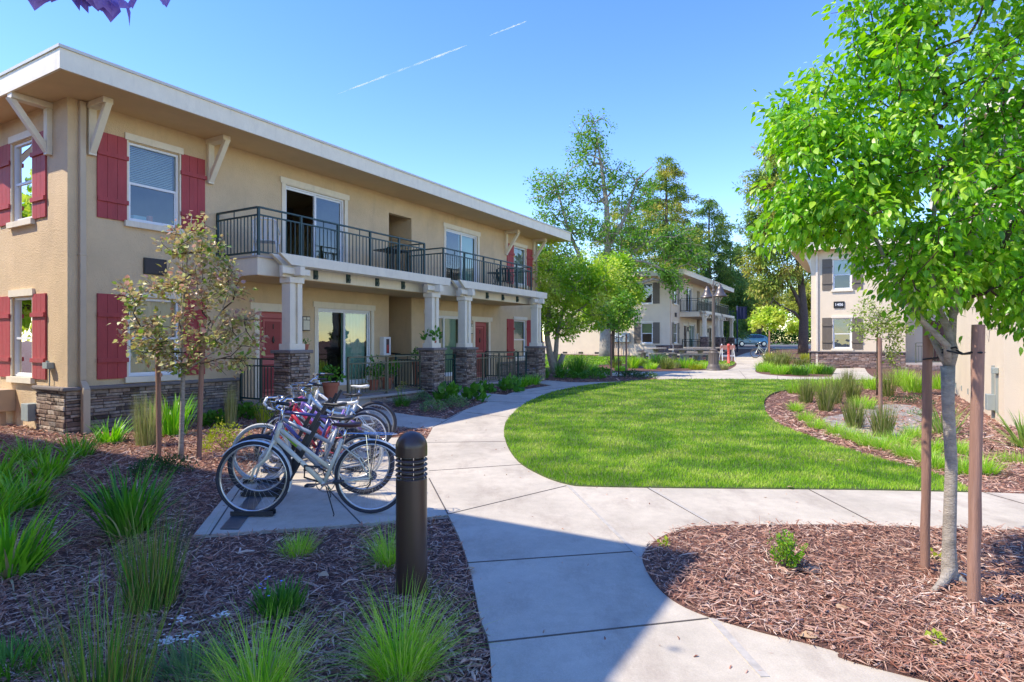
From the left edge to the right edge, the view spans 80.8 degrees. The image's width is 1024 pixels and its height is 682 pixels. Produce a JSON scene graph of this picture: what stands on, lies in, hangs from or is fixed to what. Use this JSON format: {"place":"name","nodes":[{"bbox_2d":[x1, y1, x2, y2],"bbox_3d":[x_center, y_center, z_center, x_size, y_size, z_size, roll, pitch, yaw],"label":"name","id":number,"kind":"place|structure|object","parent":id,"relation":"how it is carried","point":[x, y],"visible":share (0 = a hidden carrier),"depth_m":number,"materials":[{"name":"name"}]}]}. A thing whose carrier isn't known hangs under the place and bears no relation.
{"place":"outdoors","nodes":[
{"label":"outdoors","id":0,"kind":"place"},
{"bbox_2d":[0,341,1023,681],"bbox_3d":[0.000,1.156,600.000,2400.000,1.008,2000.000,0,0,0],"label":"ground","id":1,"kind":"structure","parent":0,"point":[772,409],"depth_m":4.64,"materials":[{"name":"brown wood"}]},
{"bbox_2d":[0,440,45,486],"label":"strap plant","id":2,"kind":"object","parent":1,"relation":"on","point":[11,467],"visible":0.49,"depth_m":6.91,"materials":[{"name":"plant"}]},
{"bbox_2d":[0,459,53,526],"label":"strap plant","id":3,"kind":"object","parent":1,"relation":"on","point":[13,507],"visible":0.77,"depth_m":5.44,"materials":[{"name":"plant"}]},
{"bbox_2d":[1,433,59,463],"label":"strap plant","id":4,"kind":"object","parent":1,"relation":"on","point":[28,450],"visible":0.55,"depth_m":8.23,"materials":[{"name":"plant"}]},
{"bbox_2d":[0,626,68,681],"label":"yarrow","id":5,"kind":"object","parent":1,"relation":"on","point":[4,649],"visible":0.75,"depth_m":3.07,"materials":[{"name":"green plant"}]},
{"bbox_2d":[0,457,68,512],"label":"strap plant","id":6,"kind":"object","parent":1,"relation":"on","point":[37,495],"visible":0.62,"depth_m":5.95,"materials":[{"name":"plant"}]},
{"bbox_2d":[0,493,91,590],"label":"strap plant","id":7,"kind":"object","parent":1,"relation":"on","point":[25,556],"visible":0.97,"depth_m":4.29,"materials":[{"name":"plant"}]},
{"bbox_2d":[9,442,87,480],"bbox_3d":[-5.624,1.438,7.282,0.909,0.534,0.978,0,0,-30],"label":"strap plant","id":8,"kind":"object","parent":1,"relation":"on","point":[52,462],"visible":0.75,"depth_m":7.24,"materials":[{"name":"plant"}]},
{"bbox_2d":[40,426,116,458],"bbox_3d":[-6.144,1.488,8.599,0.939,0.615,0.777,0,0,-36],"label":"strap plant","id":9,"kind":"object","parent":1,"relation":"on","point":[83,448],"visible":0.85,"depth_m":8.54,"materials":[{"name":"plant"}]},
{"bbox_2d":[28,0,169,25],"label":"purple leaf tree","id":10,"kind":"object","parent":1,"relation":"on","point":[110,9],"visible":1,"depth_m":3.97,"materials":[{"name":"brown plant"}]},
{"bbox_2d":[2,542,197,681],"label":"rush plant","id":11,"kind":"object","parent":1,"relation":"on","point":[113,672],"visible":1,"depth_m":2.67,"materials":[{"name":"plant"}]},
{"bbox_2d":[83,416,135,443],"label":"strap plant","id":12,"kind":"object","parent":1,"relation":"on","point":[106,438],"visible":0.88,"depth_m":9.78,"materials":[{"name":"plant"}]},
{"bbox_2d":[54,453,191,543],"bbox_3d":[-3.211,1.324,5.143,1.124,0.684,1.177,0,0,0],"label":"strap plant","id":13,"kind":"object","parent":1,"relation":"on","point":[120,505],"visible":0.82,"depth_m":5.06,"materials":[{"name":"plant"}]},
{"bbox_2d":[124,391,165,447],"bbox_3d":[-5.711,1.186,9.417,0.705,0.960,0.623,0,0,36],"label":"horsetail","id":14,"kind":"object","parent":1,"relation":"on","point":[145,434],"visible":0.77,"depth_m":9.39,"materials":[{"name":"plant"}]},
{"bbox_2d":[98,495,215,617],"bbox_3d":[-2.209,1.314,3.717,0.680,0.704,0.720,0,0,0],"label":"rush plant","id":15,"kind":"object","parent":1,"relation":"on","point":[150,572],"visible":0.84,"depth_m":3.67,"materials":[{"name":"plant"}]},
{"bbox_2d":[155,344,161,456],"bbox_3d":[-4.992,0.900,8.500,0.079,1.722,0.075,0,0,0],"label":"tree stake","id":16,"kind":"object","parent":1,"relation":"on","point":[158,415],"visible":0.73,"depth_m":8.47,"materials":[{"name":"brown wood"}]},
{"bbox_2d":[128,450,199,478],"bbox_3d":[-4.388,1.508,7.420,0.864,0.313,0.663,0,0,0],"label":"groundcover","id":17,"kind":"object","parent":1,"relation":"on","point":[159,460],"visible":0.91,"depth_m":7.43,"materials":[{"name":"green plant"}]},
{"bbox_2d":[141,393,205,436],"bbox_3d":[-5.903,1.261,10.597,1.082,0.809,1.122,0,0,0],"label":"strap plant","id":18,"kind":"object","parent":1,"relation":"on","point":[170,423],"visible":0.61,"depth_m":10.41,"materials":[{"name":"green plant"}]},
{"bbox_2d":[109,210,268,459],"bbox_3d":[-4.509,-0.064,8.333,2.255,3.547,1.191,0,0,0],"label":"staked tree","id":19,"kind":"object","parent":1,"relation":"on","point":[227,276],"visible":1,"depth_m":8.29,"materials":[{"name":"green plant"}]},
{"bbox_2d":[139,610,249,681],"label":"yarrow","id":20,"kind":"object","parent":1,"relation":"on","point":[183,659],"visible":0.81,"depth_m":2.96,"materials":[{"name":"green plant"}]},
{"bbox_2d":[196,344,204,459],"bbox_3d":[-4.362,0.900,8.431,0.117,1.722,0.078,0,0,0],"label":"tree stake","id":21,"kind":"object","parent":1,"relation":"on","point":[200,408],"visible":0.91,"depth_m":8.40,"materials":[{"name":"brown wood"}]},
{"bbox_2d":[196,408,224,426],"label":"perennial","id":22,"kind":"object","parent":1,"relation":"on","point":[210,416],"visible":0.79,"depth_m":11.62,"materials":[{"name":"green plant"}]},
{"bbox_2d":[202,417,250,451],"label":"shrub","id":23,"kind":"object","parent":1,"relation":"on","point":[228,434],"visible":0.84,"depth_m":9.11,"materials":[{"name":"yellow plant"}]},
{"bbox_2d":[222,382,238,428],"bbox_3d":[-5.322,1.183,11.394,0.337,0.966,0.308,0,0,0],"label":"horsetail","id":24,"kind":"object","parent":1,"relation":"on","point":[230,413],"visible":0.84,"depth_m":11.34,"materials":[{"name":"plant"}]},
{"bbox_2d":[234,401,261,419],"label":"perennial","id":25,"kind":"object","parent":1,"relation":"on","point":[243,409],"visible":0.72,"depth_m":12.49,"materials":[{"name":"green plant"}]},
{"bbox_2d":[159,586,352,681],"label":"grass tuft","id":26,"kind":"object","parent":1,"relation":"on","point":[265,669],"visible":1,"depth_m":2.83,"materials":[{"name":"plant"}]},
{"bbox_2d":[240,572,311,620],"bbox_3d":[-1.427,1.560,3.689,0.431,0.212,0.458,0,0,37],"label":"perennial","id":27,"kind":"object","parent":1,"relation":"on","point":[283,594],"visible":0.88,"depth_m":3.65,"materials":[{"name":"green plant"}]},
{"bbox_2d":[0,43,570,434],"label":"apartment building","id":28,"kind":"structure","parent":1,"relation":"on","point":[96,153],"depth_m":12.78,"materials":[{"name":"beige paint"}]},
{"bbox_2d":[6,288,34,383],"bbox_3d":[-9.405,-0.095,11.612,1.040,1.790,0.205,0,0,30],"label":"window","id":29,"kind":"structure","parent":28,"relation":"in","point":[22,306],"depth_m":11.72,"materials":[{"name":"white plastic"}]},
{"bbox_2d":[6,130,34,228],"bbox_3d":[-9.413,-3.095,11.599,1.040,1.790,0.175,0,0,30],"label":"window","id":30,"kind":"structure","parent":28,"relation":"in","point":[22,160],"depth_m":11.72,"materials":[{"name":"white plastic"}]},
{"bbox_2d":[124,289,181,382],"bbox_3d":[-7.184,-0.095,12.043,0.271,1.790,1.160,0,0,30],"label":"window","id":31,"kind":"structure","parent":28,"relation":"in","point":[142,373],"depth_m":12.06,"materials":[{"name":"glass"}]},
{"bbox_2d":[124,132,184,234],"bbox_3d":[-7.165,-3.095,12.032,0.225,1.790,1.160,0,0,30],"label":"window","id":32,"kind":"structure","parent":28,"relation":"in","point":[130,222],"depth_m":12.05,"materials":[{"name":"white plastic"}]},
{"bbox_2d":[252,217,280,254],"bbox_3d":[-5.448,-2.227,13.345,0.571,0.898,0.635,0,0,-17],"label":"patio chair","id":33,"kind":"object","parent":28,"relation":"on","point":[270,233],"visible":0.67,"depth_m":13.15,"materials":[{"name":"white plastic"}]},
{"bbox_2d":[260,311,281,396],"bbox_3d":[-5.761,0.310,14.523,0.110,2.060,0.960,0,0,30],"label":"door","id":34,"kind":"structure","parent":28,"relation":"in","point":[271,321],"depth_m":14.46,"materials":[{"name":"red wood"}]},
{"bbox_2d":[280,176,349,262],"bbox_3d":[-5.084,-2.895,15.574,0.135,2.190,2.260,0,0,30],"label":"sliding door","id":35,"kind":"structure","parent":28,"relation":"in","point":[284,181],"depth_m":15.56,"materials":[{"name":"white plastic"}]},
{"bbox_2d":[318,363,346,398],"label":"potted plant","id":36,"kind":"object","parent":28,"relation":"on","point":[330,388],"visible":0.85,"depth_m":14.10,"materials":[{"name":"green plant"}]},
{"bbox_2d":[313,301,375,387],"bbox_3d":[-4.613,0.090,16.476,0.231,2.220,2.270,0,0,30],"label":"sliding door","id":37,"kind":"structure","parent":28,"relation":"in","point":[353,316],"depth_m":16.80,"materials":[{"name":"glass"}]},
{"bbox_2d":[424,309,457,375],"bbox_3d":[-2.335,0.090,20.367,0.231,2.220,2.270,0,0,30],"label":"sliding door","id":38,"kind":"structure","parent":28,"relation":"in","point":[447,323],"depth_m":20.77,"materials":[{"name":"glass"}]},
{"bbox_2d":[443,222,480,282],"bbox_3d":[-1.822,-2.895,21.243,0.231,2.190,2.260,0,0,30],"label":"sliding door","id":39,"kind":"structure","parent":28,"relation":"in","point":[464,240],"depth_m":21.56,"materials":[{"name":"glass"}]},
{"bbox_2d":[475,322,486,376],"bbox_3d":[-1.196,0.310,22.326,0.110,2.060,0.960,0,0,30],"label":"door","id":40,"kind":"structure","parent":28,"relation":"in","point":[480,327],"depth_m":22.34,"materials":[{"name":"red wood"}]},
{"bbox_2d":[513,316,526,360],"bbox_3d":[0.289,-0.095,24.771,0.225,1.790,1.160,0,0,30],"label":"window","id":41,"kind":"structure","parent":28,"relation":"in","point":[519,339],"depth_m":24.95,"materials":[{"name":"glass"}]},
{"bbox_2d":[513,242,527,288],"bbox_3d":[0.289,-3.095,24.771,0.225,1.790,1.160,0,0,30],"label":"window","id":42,"kind":"structure","parent":28,"relation":"in","point":[515,244],"depth_m":24.95,"materials":[{"name":"clear glass"}]},
{"bbox_2d":[266,528,326,559],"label":"grass tuft","id":43,"kind":"object","parent":1,"relation":"on","point":[298,546],"visible":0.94,"depth_m":4.69,"materials":[{"name":"plant"}]},
{"bbox_2d":[347,514,438,575],"bbox_3d":[-0.955,1.565,4.477,0.772,0.576,0.784,0,0,38],"label":"grass tuft","id":44,"kind":"object","parent":1,"relation":"on","point":[387,555],"visible":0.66,"depth_m":4.45,"materials":[{"name":"plant"}]},
{"bbox_2d":[302,565,503,681],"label":"grass tuft","id":45,"kind":"object","parent":1,"relation":"on","point":[409,662],"visible":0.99,"depth_m":2.98,"materials":[{"name":"plant"}]},
{"bbox_2d":[395,431,427,599],"bbox_3d":[-0.661,1.167,3.963,0.212,1.147,0.212,0,0,0],"label":"bollard light","id":46,"kind":"object","parent":1,"relation":"on","point":[411,502],"visible":0.99,"depth_m":3.88,"materials":[{"name":"brown metal"}]},
{"bbox_2d":[428,380,461,403],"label":"broadleaf plant","id":47,"kind":"object","parent":1,"relation":"on","point":[452,387],"visible":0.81,"depth_m":15.28,"materials":[{"name":"green plant"}]},
{"bbox_2d":[461,380,490,401],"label":"broadleaf plant","id":48,"kind":"object","parent":1,"relation":"on","point":[470,393],"visible":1,"depth_m":15.78,"materials":[{"name":"green plant"}]},
{"bbox_2d":[494,372,524,391],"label":"broadleaf plant","id":49,"kind":"object","parent":1,"relation":"on","point":[508,383],"visible":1,"depth_m":18.24,"materials":[{"name":"green plant"}]},
{"bbox_2d":[521,239,629,373],"bbox_3d":[2.679,-1.555,26.670,4.999,6.213,3.815,0,0,0],"label":"forked tree","id":50,"kind":"object","parent":1,"relation":"on","point":[570,292],"visible":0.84,"depth_m":26.20,"materials":[{"name":"green plant"}]},
{"bbox_2d":[564,351,595,375],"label":"rush plant","id":51,"kind":"object","parent":1,"relation":"on","point":[580,367],"visible":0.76,"depth_m":24.97,"materials":[{"name":"green plant"}]},
{"bbox_2d":[572,250,649,360],"bbox_3d":[5.007,-1.651,31.126,4.413,6.208,3.406,0,0,0],"label":"tree","id":52,"kind":"object","parent":1,"relation":"on","point":[636,289],"visible":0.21,"depth_m":30.73,"materials":[{"name":"green plant"}]},
{"bbox_2d":[523,107,711,356],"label":"tall tree","id":53,"kind":"object","parent":1,"relation":"on","point":[670,276],"visible":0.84,"depth_m":43.26,"materials":[{"name":"green plant"}]},
{"bbox_2d":[594,289,646,376],"bbox_3d":[4.417,-0.301,24.412,2.054,3.726,1.540,0,0,0],"label":"staked sapling","id":54,"kind":"object","parent":1,"relation":"on","point":[627,314],"visible":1,"depth_m":24.33,"materials":[{"name":"green plant"}]},
{"bbox_2d":[589,198,660,271],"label":"conifer","id":55,"kind":"object","parent":1,"relation":"on","point":[617,215],"visible":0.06,"depth_m":65.62,"materials":[{"name":"green plant"}]},
{"bbox_2d":[538,269,734,355],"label":"apartment building","id":56,"kind":"structure","parent":1,"relation":"on","point":[668,323],"depth_m":47.12,"materials":[{"name":"beige paint"}]},
{"bbox_2d":[643,196,693,270],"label":"conifer","id":57,"kind":"object","parent":1,"relation":"on","point":[672,207],"visible":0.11,"depth_m":69.39,"materials":[{"name":"green plant"}]},
{"bbox_2d":[623,154,725,329],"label":"conifer","id":58,"kind":"object","parent":1,"relation":"on","point":[672,171],"visible":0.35,"depth_m":61.11,"materials":[{"name":"green plant"}]},
{"bbox_2d":[700,279,726,370],"bbox_3d":[9.447,-0.700,28.229,0.718,4.400,1.656,0,0,-20],"label":"street lamp","id":59,"kind":"object","parent":1,"relation":"on","point":[713,360],"visible":0.98,"depth_m":28.13,"materials":[{"name":"metal"}]},
{"bbox_2d":[687,196,753,340],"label":"conifer","id":60,"kind":"object","parent":1,"relation":"on","point":[721,228],"visible":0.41,"depth_m":64.70,"materials":[{"name":"green plant"}]},
{"bbox_2d":[713,240,763,341],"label":"conifer","id":61,"kind":"object","parent":1,"relation":"on","point":[741,301],"visible":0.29,"depth_m":68.54,"materials":[{"name":"green plant"}]},
{"bbox_2d":[731,139,834,353],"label":"evergreen","id":62,"kind":"object","parent":1,"relation":"on","point":[770,285],"visible":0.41,"depth_m":48.66,"materials":[{"name":"green plant"}]},
{"bbox_2d":[762,327,810,344],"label":"hedge","id":63,"kind":"object","parent":1,"relation":"on","point":[782,334],"visible":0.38,"depth_m":85.82,"materials":[{"name":"green plant"}]},
{"bbox_2d":[788,374,822,402],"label":"rush plant","id":64,"kind":"object","parent":1,"relation":"on","point":[806,395],"visible":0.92,"depth_m":15.55,"materials":[{"name":"plant"}]},
{"bbox_2d":[810,375,842,411],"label":"rush plant","id":65,"kind":"object","parent":1,"relation":"on","point":[826,399],"visible":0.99,"depth_m":13.87,"materials":[{"name":"plant"}]},
{"bbox_2d":[642,524,1023,681],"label":"mulch bed","id":66,"kind":"object","parent":1,"relation":"on","point":[890,668],"visible":0.45,"depth_m":4.00,"materials":[{"name":"brown wood"}]},
{"bbox_2d":[767,529,807,567],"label":"shrub","id":67,"kind":"object","parent":66,"relation":"on","point":[785,549],"visible":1,"depth_m":4.26,"materials":[{"name":"green plant"}]},
{"bbox_2d":[735,0,1023,591],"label":"staked tree","id":68,"kind":"object","parent":66,"relation":"on","point":[979,256],"visible":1,"depth_m":3.88,"materials":[{"name":"green plant"}]},
{"bbox_2d":[920,322,932,572],"bbox_3d":[2.926,0.800,4.250,0.080,1.860,0.066,0,0,0],"label":"tree stake","id":69,"kind":"object","parent":66,"relation":"on","point":[926,429],"visible":0.88,"depth_m":4.23,"materials":[{"name":"brown wood"}]},
{"bbox_2d":[967,325,984,606],"bbox_3d":[2.860,0.815,3.711,0.102,1.832,0.076,0,0,0],"label":"tree stake","id":70,"kind":"object","parent":66,"relation":"on","point":[977,361],"visible":0.9,"depth_m":3.69,"materials":[{"name":"brown wood"}]},
{"bbox_2d":[820,372,851,403],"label":"rush plant","id":71,"kind":"object","parent":1,"relation":"on","point":[840,394],"visible":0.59,"depth_m":15.32,"materials":[{"name":"plant"}]},
{"bbox_2d":[841,373,865,401],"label":"rush plant","id":72,"kind":"object","parent":1,"relation":"on","point":[851,391],"visible":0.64,"depth_m":15.59,"materials":[{"name":"plant"}]},
{"bbox_2d":[791,236,947,370],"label":"apartment building","id":73,"kind":"structure","parent":1,"relation":"on","point":[835,299],"depth_m":30.46,"materials":[{"name":"beige paint"}]},
{"bbox_2d":[831,315,852,350],"bbox_3d":[16.740,-0.402,30.518,0.980,1.790,0.225,0,0,30],"label":"window","id":74,"kind":"structure","parent":73,"relation":"in","point":[841,337],"depth_m":30.58,"materials":[{"name":"glass"}]},
{"bbox_2d":[831,255,852,291],"bbox_3d":[16.737,-3.402,30.514,0.980,1.790,0.215,0,0,30],"label":"window","id":75,"kind":"structure","parent":73,"relation":"in","point":[835,263],"depth_m":30.60,"materials":[{"name":"white plastic"}]},
{"bbox_2d":[823,404,921,440],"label":"gravel","id":76,"kind":"structure","parent":1,"relation":"on","point":[904,407],"depth_m":12.76,"materials":[{"name":"grey gravel"}]},
{"bbox_2d":[836,397,874,428],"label":"rush plant","id":77,"kind":"object","parent":76,"relation":"on","point":[852,416],"visible":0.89,"depth_m":11.46,"materials":[{"name":"plant"}]},
{"bbox_2d":[863,401,904,436],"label":"rush plant","id":78,"kind":"object","parent":76,"relation":"on","point":[884,424],"visible":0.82,"depth_m":10.33,"materials":[{"name":"plant"}]},
{"bbox_2d":[843,296,916,394],"bbox_3d":[10.731,0.154,17.517,1.914,3.036,1.444,0,0,0],"label":"flowering tree","id":79,"kind":"object","parent":1,"relation":"on","point":[874,328],"visible":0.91,"depth_m":17.46,"materials":[{"name":"green plant"}]},
{"bbox_2d":[878,338,882,414],"bbox_3d":[6.969,0.850,11.395,0.085,1.822,0.074,0,0,0],"label":"tree stake","id":80,"kind":"object","parent":1,"relation":"on","point":[880,397],"visible":0.72,"depth_m":11.37,"materials":[{"name":"brown wood"}]},
{"bbox_2d":[861,432,904,450],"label":"grass tuft","id":81,"kind":"object","parent":1,"relation":"on","point":[882,443],"visible":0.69,"depth_m":9.14,"materials":[{"name":"plant"}]},
{"bbox_2d":[873,367,903,396],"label":"rush plant","id":82,"kind":"object","parent":1,"relation":"on","point":[888,390],"visible":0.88,"depth_m":16.89,"materials":[{"name":"plant"}]},
{"bbox_2d":[884,438,920,457],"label":"grass tuft","id":83,"kind":"object","parent":1,"relation":"on","point":[901,450],"visible":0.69,"depth_m":8.57,"materials":[{"name":"plant"}]},
{"bbox_2d":[893,370,921,392],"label":"grass tuft","id":84,"kind":"object","parent":1,"relation":"on","point":[912,385],"visible":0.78,"depth_m":18.21,"materials":[{"name":"green plant"}]},
{"bbox_2d":[903,404,969,434],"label":"strap plant","id":85,"kind":"object","parent":1,"relation":"on","point":[938,428],"visible":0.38,"depth_m":10.55,"materials":[{"name":"plant"}]},
{"bbox_2d":[929,88,1023,426],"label":"apartment building","id":86,"kind":"structure","parent":1,"relation":"on","point":[1004,380],"depth_m":12.30,"materials":[{"name":"beige paint"}]},
{"bbox_2d":[959,453,1011,476],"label":"grass tuft","id":87,"kind":"object","parent":1,"relation":"on","point":[989,468],"visible":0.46,"depth_m":7.45,"materials":[{"name":"plant"}]},
{"bbox_2d":[985,410,1023,447],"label":"strap plant","id":88,"kind":"object","parent":1,"relation":"on","point":[1015,440],"visible":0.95,"depth_m":9.39,"materials":[{"name":"plant"}]},
{"bbox_2d":[0,0,1023,340],"label":"sky","id":89,"kind":"structure","parent":0,"point":[509,79],"materials":[{"name":"blue"}]},
{"bbox_2d":[193,351,1023,681],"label":"path","id":90,"kind":"structure","parent":0,"point":[533,543],"depth_m":5.18,"materials":[{"name":"concrete"}]},
{"bbox_2d":[220,390,341,529],"bbox_3d":[-2.700,1.195,7.423,0.975,0.869,4.486,0,0,-13],"label":"bicycle rack","id":91,"kind":"object","parent":90,"relation":"on","point":[236,520],"visible":0.62,"depth_m":6.20,"materials":[{"name":"metal"}]},
{"bbox_2d":[216,398,397,515],"bbox_3d":[-1.870,1.087,5.669,1.792,1.081,0.620,0,-2,-3],"label":"bicycle","id":92,"kind":"object","parent":90,"relation":"on","point":[271,447],"visible":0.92,"depth_m":5.65,"materials":[{"name":"metal"}]},
{"bbox_2d":[232,395,383,479],"bbox_3d":[-2.362,1.127,6.976,1.730,1.002,0.563,0,-3,-4],"label":"bicycle","id":93,"kind":"object","parent":90,"relation":"on","point":[318,448],"visible":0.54,"depth_m":6.96,"materials":[{"name":"metal"}]},
{"bbox_2d":[227,395,394,496],"bbox_3d":[-2.108,1.114,6.333,1.730,1.026,0.604,0,3,-4],"label":"bicycle","id":94,"kind":"object","parent":90,"relation":"on","point":[269,438],"visible":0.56,"depth_m":6.32,"materials":[{"name":"metal"}]},
{"bbox_2d":[254,396,373,470],"bbox_3d":[-2.462,1.164,7.511,1.380,0.925,0.576,0,0,-24],"label":"bicycle","id":95,"kind":"object","parent":90,"relation":"on","point":[296,418],"visible":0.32,"depth_m":7.46,"materials":[{"name":"metal"}]},
{"bbox_2d":[261,383,388,460],"bbox_3d":[-2.521,1.102,8.127,1.710,1.051,0.620,0,-3,-3],"label":"bicycle","id":96,"kind":"object","parent":90,"relation":"on","point":[364,414],"visible":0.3,"depth_m":8.12,"materials":[{"name":"silver metal"}]},
{"bbox_2d":[270,378,391,451],"bbox_3d":[-2.618,1.092,8.722,1.730,1.071,0.620,0,3,-4],"label":"bicycle","id":97,"kind":"object","parent":90,"relation":"on","point":[352,395],"visible":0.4,"depth_m":8.72,"materials":[{"name":"metal"}]},
{"bbox_2d":[282,373,396,440],"bbox_3d":[-2.701,1.062,9.370,1.810,1.131,0.620,0,-2,-3],"label":"bicycle","id":98,"kind":"object","parent":90,"relation":"on","point":[377,403],"visible":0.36,"depth_m":9.37,"materials":[{"name":"metal"}]},
{"bbox_2d":[747,304,791,351],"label":"street sapling","id":99,"kind":"object","parent":90,"relation":"on","point":[778,317],"visible":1,"depth_m":40.73,"materials":[{"name":"green plant"}]},
{"bbox_2d":[545,353,734,367],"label":"lawn grass","id":100,"kind":"structure","parent":0,"point":[599,360],"depth_m":36.78,"materials":[{"name":"green plant"}]},
{"bbox_2d":[666,349,709,360],"bbox_3d":[11.056,0.868,37.145,2.800,0.780,2.060,0,0,-9],"label":"picnic table","id":101,"kind":"object","parent":100,"relation":"on","point":[698,356],"visible":0.78,"depth_m":36.99,"materials":[{"name":"metal"}]},
{"bbox_2d":[504,378,967,491],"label":"lawn grass","id":102,"kind":"structure","parent":0,"point":[788,468],"depth_m":9.32,"materials":[{"name":"green plant"}]},
{"bbox_2d":[735,346,810,346],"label":"road","id":103,"kind":"structure","parent":0,"point":[770,346],"depth_m":73.21,"materials":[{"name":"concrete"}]},
{"bbox_2d":[735,334,767,346],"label":"parked car","id":104,"kind":"object","parent":103,"relation":"on","point":[755,338],"visible":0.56,"depth_m":72.33,"materials":[{"name":"blue metal"}]},
{"label":"verge","id":105,"kind":"structure","parent":0,"visible":0},
{"bbox_2d":[727,272,792,333],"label":"shade tree","id":106,"kind":"object","parent":105,"relation":"on","point":[773,303],"visible":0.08,"depth_m":86.28,"materials":[{"name":"green plant"}]},
{"bbox_2d":[780,273,810,321],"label":"shade tree","id":107,"kind":"object","parent":105,"relation":"on","point":[791,304],"visible":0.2,"depth_m":91.70,"materials":[{"name":"plant"}]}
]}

